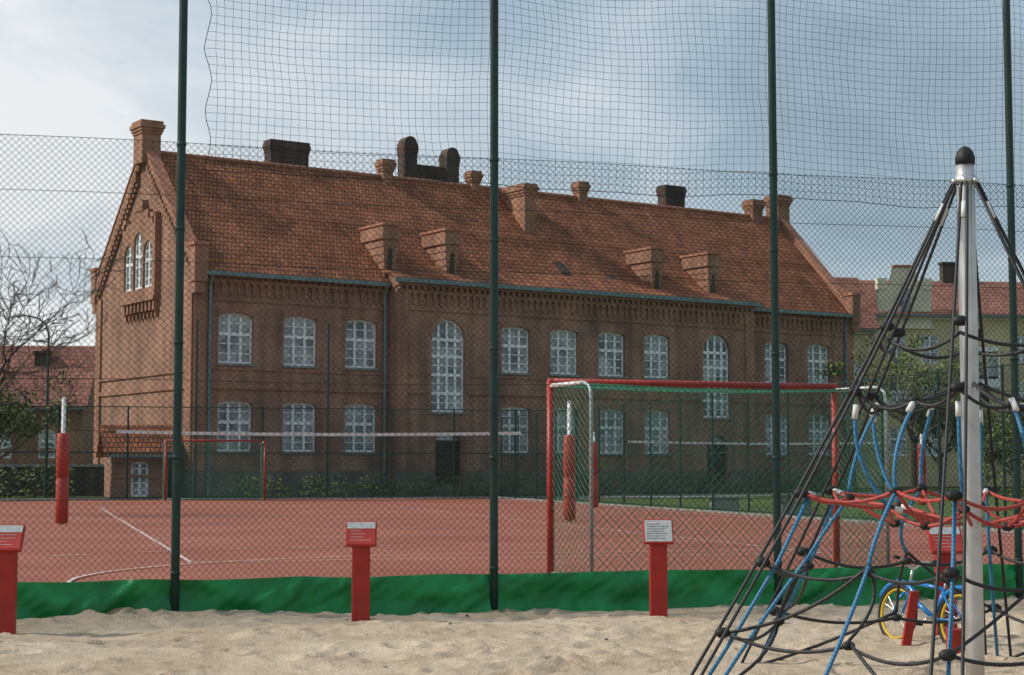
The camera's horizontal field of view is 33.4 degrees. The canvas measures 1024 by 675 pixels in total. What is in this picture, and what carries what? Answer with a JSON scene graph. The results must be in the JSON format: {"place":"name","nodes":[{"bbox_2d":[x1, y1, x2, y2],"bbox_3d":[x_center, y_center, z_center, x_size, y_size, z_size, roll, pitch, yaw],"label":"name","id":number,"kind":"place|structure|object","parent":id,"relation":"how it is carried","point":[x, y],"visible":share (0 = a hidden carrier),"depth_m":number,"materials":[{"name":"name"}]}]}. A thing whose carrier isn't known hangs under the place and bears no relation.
{"place":"outdoors","nodes":[
{"label":"outdoors","id":0,"kind":"place"},
{"bbox_2d":[0,595,1023,674],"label":"sand ground","id":1,"kind":"structure","parent":0,"point":[131,641],"depth_m":15.03,"materials":[{"name":"beige sand"}]},
{"bbox_2d":[0,524,25,633],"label":"information post","id":2,"kind":"object","parent":1,"relation":"on","point":[11,539],"visible":0.87,"depth_m":16.02,"materials":[{"name":"red metal"}]},
{"bbox_2d":[345,521,376,621],"bbox_3d":[-1.509,2.392,17.048,0.310,1.107,0.178,0,-4,-3],"label":"information post","id":3,"kind":"object","parent":1,"relation":"on","point":[361,538],"visible":0.84,"depth_m":17.02,"materials":[{"name":"red metal"}]},
{"bbox_2d":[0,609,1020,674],"bbox_3d":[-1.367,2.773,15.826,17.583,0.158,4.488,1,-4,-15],"label":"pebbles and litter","id":4,"kind":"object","parent":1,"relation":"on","point":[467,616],"visible":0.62,"depth_m":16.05,"materials":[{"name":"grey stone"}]},
{"bbox_2d":[643,519,673,616],"bbox_3d":[1.510,2.433,17.596,0.310,1.107,0.177,0,-4,0],"label":"information post","id":5,"kind":"object","parent":1,"relation":"on","point":[658,536],"visible":0.9,"depth_m":17.57,"materials":[{"name":"red metal"}]},
{"bbox_2d":[690,146,1023,674],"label":"climbing net pyramid","id":6,"kind":"object","parent":1,"relation":"on","point":[965,181],"visible":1,"depth_m":11.87,"materials":[{"name":"fabric"}]},
{"bbox_2d":[901,591,919,645],"bbox_3d":[3.455,2.483,14.830,0.227,0.550,0.070,2,-5,-24],"label":"leaning red board","id":7,"kind":"object","parent":1,"relation":"on","point":[911,611],"visible":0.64,"depth_m":14.81,"materials":[{"name":"paint"}]},
{"bbox_2d":[878,555,961,643],"bbox_3d":[3.669,2.334,14.992,0.525,0.780,1.390,10,-8,-25],"label":"childrens bicycle","id":8,"kind":"object","parent":1,"relation":"on","point":[888,589],"visible":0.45,"depth_m":15.11,"materials":[{"name":"blue metal"}]},
{"bbox_2d":[926,526,962,635],"bbox_3d":[3.971,2.282,15.602,0.310,1.107,0.178,0,-4,-3],"label":"information post","id":9,"kind":"object","parent":1,"relation":"on","point":[932,534],"visible":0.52,"depth_m":15.59,"materials":[{"name":"red paint"},{"name":"white printed plastic panel"}]},
{"bbox_2d":[945,628,960,653],"bbox_3d":[3.630,2.547,13.957,0.140,0.330,0.120,0,-4,0],"label":"red bollard","id":10,"kind":"object","parent":1,"relation":"on","point":[956,637],"visible":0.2,"depth_m":13.91,"materials":[{"name":"paint"}]},
{"bbox_2d":[0,498,1023,581],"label":"sports court","id":11,"kind":"object","parent":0,"point":[205,522],"visible":0.5,"depth_m":37.69,"materials":[{"name":"red rubber"}]},
{"bbox_2d":[162,439,265,499],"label":"football goal","id":12,"kind":"object","parent":11,"relation":"on","point":[165,454],"visible":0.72,"depth_m":83.27,"materials":[{"name":"red metal"}]},
{"bbox_2d":[55,397,575,523],"bbox_3d":[-5.450,3.549,49.222,14.906,3.562,0.360,1,-4,-11],"label":"volleyball net","id":13,"kind":"object","parent":11,"relation":"on","point":[61,468],"visible":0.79,"depth_m":49.04,"materials":[{"name":"white paint"}]},
{"bbox_2d":[56,499,1014,581],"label":"court line markings","id":14,"kind":"object","parent":11,"relation":"on","point":[168,548],"visible":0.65,"depth_m":34.51,"materials":[{"name":"paint"}]},
{"bbox_2d":[547,378,889,572],"bbox_3d":[3.085,2.085,25.436,5.002,2.946,1.349,2,-5,-19],"label":"football goal","id":15,"kind":"object","parent":11,"relation":"on","point":[697,384],"visible":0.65,"depth_m":25.09,"materials":[{"name":"red metal"}]},
{"bbox_2d":[589,432,926,507],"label":"volleyball net","id":16,"kind":"object","parent":11,"relation":"on","point":[595,463],"visible":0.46,"depth_m":68.34,"materials":[{"name":"white paint"}]},
{"bbox_2d":[0,487,1023,529],"bbox_3d":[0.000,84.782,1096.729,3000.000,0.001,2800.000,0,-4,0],"label":"ground","id":17,"kind":"structure","parent":0,"point":[823,506],"depth_m":77.51,"materials":[{"name":"green plant"}]},
{"bbox_2d":[11,313,49,496],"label":"street lamp","id":18,"kind":"object","parent":17,"relation":"on","point":[46,429],"visible":0.46,"depth_m":89.95,"materials":[{"name":"green metal"}]},
{"bbox_2d":[0,465,76,496],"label":"shrubbery","id":19,"kind":"object","parent":17,"relation":"on","point":[9,471],"visible":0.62,"depth_m":93.71,"materials":[{"name":"green plant"}]},
{"bbox_2d":[0,370,78,458],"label":"budding tree","id":20,"kind":"object","parent":17,"relation":"on","point":[9,417],"visible":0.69,"depth_m":83.75,"materials":[{"name":"green plant"}]},
{"bbox_2d":[0,380,94,463],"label":"walls","id":21,"kind":"structure","parent":17,"relation":"on","point":[78,418],"depth_m":119.12,"materials":[{"name":"brick"}]},
{"bbox_2d":[0,430,55,457],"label":"window frames","id":22,"kind":"structure","parent":21,"relation":"attached to","point":[42,441],"depth_m":119.06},
{"bbox_2d":[0,431,53,455],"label":"window panes","id":23,"kind":"object","parent":22,"relation":"in","point":[42,444],"visible":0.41,"depth_m":119.14,"materials":[{"name":"clear glass"}]},
{"bbox_2d":[0,346,94,409],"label":"roof","id":24,"kind":"structure","parent":21,"relation":"on","point":[83,354],"depth_m":121.81,"materials":[{"name":"red tile"}]},
{"bbox_2d":[33,351,52,365],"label":"chimneys","id":25,"kind":"object","parent":24,"relation":"on","point":[43,354],"visible":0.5,"depth_m":122.46,"materials":[{"name":"brick"}]},
{"bbox_2d":[0,464,103,495],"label":"garden wall","id":26,"kind":"structure","parent":17,"relation":"on","point":[84,490],"depth_m":96.66,"materials":[{"name":"brick"}]},
{"bbox_2d":[0,228,130,415],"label":"bare tree","id":27,"kind":"object","parent":17,"relation":"on","point":[32,335],"visible":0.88,"depth_m":56.70,"materials":[{"name":"brown plant"}]},
{"bbox_2d":[100,165,845,495],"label":"walls","id":28,"kind":"structure","parent":17,"relation":"on","point":[271,324],"depth_m":97.40,"materials":[{"name":"brick"}]},
{"bbox_2d":[120,199,160,322],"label":"gable bay","id":29,"kind":"object","parent":28,"relation":"attached to","point":[148,305],"visible":0.85,"depth_m":95.19,"materials":[{"name":"brick"}]},
{"bbox_2d":[89,151,861,332],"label":"gable parapets","id":30,"kind":"object","parent":28,"relation":"attached to","point":[170,203],"visible":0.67,"depth_m":96.99,"materials":[{"name":"brick"}]},
{"bbox_2d":[126,233,828,454],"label":"window frames","id":31,"kind":"structure","parent":28,"relation":"attached to","point":[364,340],"depth_m":97.54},
{"bbox_2d":[127,238,826,452],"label":"window panes","id":32,"kind":"object","parent":31,"relation":"in","point":[299,350],"visible":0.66,"depth_m":97.58,"materials":[{"name":"clear glass"}]},
{"bbox_2d":[161,155,849,317],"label":"tiled roof","id":33,"kind":"structure","parent":28,"relation":"on","point":[221,228],"depth_m":103.39,"materials":[{"name":"tile"}]},
{"bbox_2d":[129,119,792,292],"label":"chimneys","id":34,"kind":"object","parent":33,"relation":"on","point":[146,129],"visible":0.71,"depth_m":106.89,"materials":[{"name":"brick"}]},
{"bbox_2d":[93,270,855,496],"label":"brick trim and cornice","id":35,"kind":"structure","parent":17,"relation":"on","point":[401,392],"depth_m":96.94,"materials":[{"name":"brick"}]},
{"bbox_2d":[161,151,852,495],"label":"ridge gutters and skylights","id":36,"kind":"object","parent":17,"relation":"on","point":[562,269],"visible":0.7,"depth_m":100.86,"materials":[{"name":"metal"}]},
{"bbox_2d":[0,0,1023,618],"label":"tall ball stop fence","id":37,"kind":"object","parent":17,"relation":"on","point":[476,592],"visible":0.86,"depth_m":18.84,"materials":[{"name":"green metal"}]},
{"bbox_2d":[0,497,1023,532],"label":"court kerb","id":38,"kind":"structure","parent":17,"relation":"on","point":[818,518],"depth_m":80.22,"materials":[{"name":"concrete"}]},
{"bbox_2d":[228,472,861,497],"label":"clipped hedge","id":39,"kind":"object","parent":17,"relation":"on","point":[432,479],"visible":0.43,"depth_m":92.19,"materials":[{"name":"green plant"}]},
{"bbox_2d":[708,496,741,511],"bbox_3d":[7.800,6.127,62.716,1.200,0.580,0.600,0,-4,0],"label":"concrete bench","id":40,"kind":"object","parent":17,"relation":"on","point":[727,502],"visible":0.36,"depth_m":62.46,"materials":[{"name":"grey concrete"}]},
{"bbox_2d":[501,363,1023,528],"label":"side court fence","id":41,"kind":"object","parent":17,"relation":"on","point":[1003,447],"visible":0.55,"depth_m":60.40,"materials":[{"name":"green metal"}]},
{"bbox_2d":[781,499,814,515],"bbox_3d":[9.600,5.749,57.731,1.200,0.580,0.600,0,-4,0],"label":"concrete bench","id":42,"kind":"object","parent":17,"relation":"on","point":[791,508],"visible":0.25,"depth_m":57.48,"materials":[{"name":"grey concrete"}]},
{"bbox_2d":[854,331,875,487],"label":"walls","id":43,"kind":"structure","parent":17,"relation":"on","point":[860,344],"depth_m":129.58,"materials":[{"name":"yellow paint"}]},
{"bbox_2d":[834,277,879,330],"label":"roof","id":44,"kind":"structure","parent":43,"relation":"on","point":[871,316],"depth_m":131.72,"materials":[{"name":"red tile"}]},
{"bbox_2d":[854,363,864,386],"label":"window frames","id":45,"kind":"structure","parent":43,"relation":"attached to","point":[858,370],"depth_m":129.65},
{"bbox_2d":[815,330,1003,493],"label":"budding tree","id":46,"kind":"object","parent":17,"relation":"on","point":[913,453],"visible":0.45,"depth_m":105.64,"materials":[{"name":"green plant"}]},
{"bbox_2d":[891,386,1000,489],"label":"budding tree","id":47,"kind":"object","parent":17,"relation":"on","point":[918,420],"visible":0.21,"depth_m":117.09,"materials":[{"name":"green plant"}]},
{"bbox_2d":[874,316,1023,486],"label":"walls","id":48,"kind":"structure","parent":17,"relation":"on","point":[942,337],"depth_m":138.72,"materials":[{"name":"yellow paint"}]},
{"bbox_2d":[875,265,932,328],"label":"front gable","id":49,"kind":"structure","parent":48,"relation":"on","point":[894,291],"depth_m":138.86,"materials":[{"name":"beige paint"}]},
{"bbox_2d":[859,280,1023,316],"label":"roof","id":50,"kind":"structure","parent":48,"relation":"on","point":[940,306],"depth_m":141.79,"materials":[{"name":"red tile"}]},
{"bbox_2d":[938,262,954,282],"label":"chimneys","id":51,"kind":"object","parent":50,"relation":"on","point":[949,272],"visible":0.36,"depth_m":145.33,"materials":[{"name":"brick"}]},
{"bbox_2d":[888,335,1023,455],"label":"window frames","id":52,"kind":"structure","parent":48,"relation":"attached to","point":[929,340],"depth_m":138.62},
{"bbox_2d":[889,336,1023,453],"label":"window panes","id":53,"kind":"object","parent":52,"relation":"in","point":[933,339],"visible":0.26,"depth_m":138.70,"materials":[{"name":"clear glass"}]},
{"bbox_2d":[959,347,999,387],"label":"white bay window","id":54,"kind":"structure","parent":48,"relation":"attached to","point":[994,369],"depth_m":138.22,"materials":[{"name":"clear glass"}]},
{"bbox_2d":[981,380,1023,460],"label":"budding tree","id":55,"kind":"object","parent":17,"relation":"on","point":[1009,416],"visible":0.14,"depth_m":111.44,"materials":[{"name":"green plant"}]},
{"bbox_2d":[982,452,1023,496],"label":"shrubbery","id":56,"kind":"object","parent":17,"relation":"on","point":[1010,482],"visible":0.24,"depth_m":96.11,"materials":[{"name":"green plant"}]},
{"bbox_2d":[982,415,1023,473],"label":"budding tree","id":57,"kind":"object","parent":17,"relation":"on","point":[1009,440],"visible":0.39,"depth_m":91.65,"materials":[{"name":"green plant"}]},
{"bbox_2d":[0,0,1023,345],"label":"sky","id":58,"kind":"structure","parent":0,"point":[95,69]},
{"bbox_2d":[30,491,998,498],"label":"pavement","id":59,"kind":"structure","parent":0,"point":[718,494],"depth_m":97.36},
{"bbox_2d":[96,425,172,496],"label":"brick gatehouse","id":60,"kind":"object","parent":59,"relation":"on","point":[114,473],"visible":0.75,"depth_m":88.38,"materials":[{"name":"brown brick"}]},
{"bbox_2d":[131,462,147,496],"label":"window frames","id":61,"kind":"structure","parent":60,"relation":"in","point":[139,470],"depth_m":88.27,"materials":[{"name":"white paint"}]},
{"bbox_2d":[133,464,145,494],"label":"window panes","id":62,"kind":"structure","parent":60,"relation":"in","point":[142,480],"depth_m":88.36,"materials":[{"name":"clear glass"}]},
{"bbox_2d":[0,320,575,498],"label":"court fence","id":63,"kind":"object","parent":59,"relation":"on","point":[263,408],"visible":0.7,"depth_m":86.01,"materials":[{"name":"green metal"}]}
]}

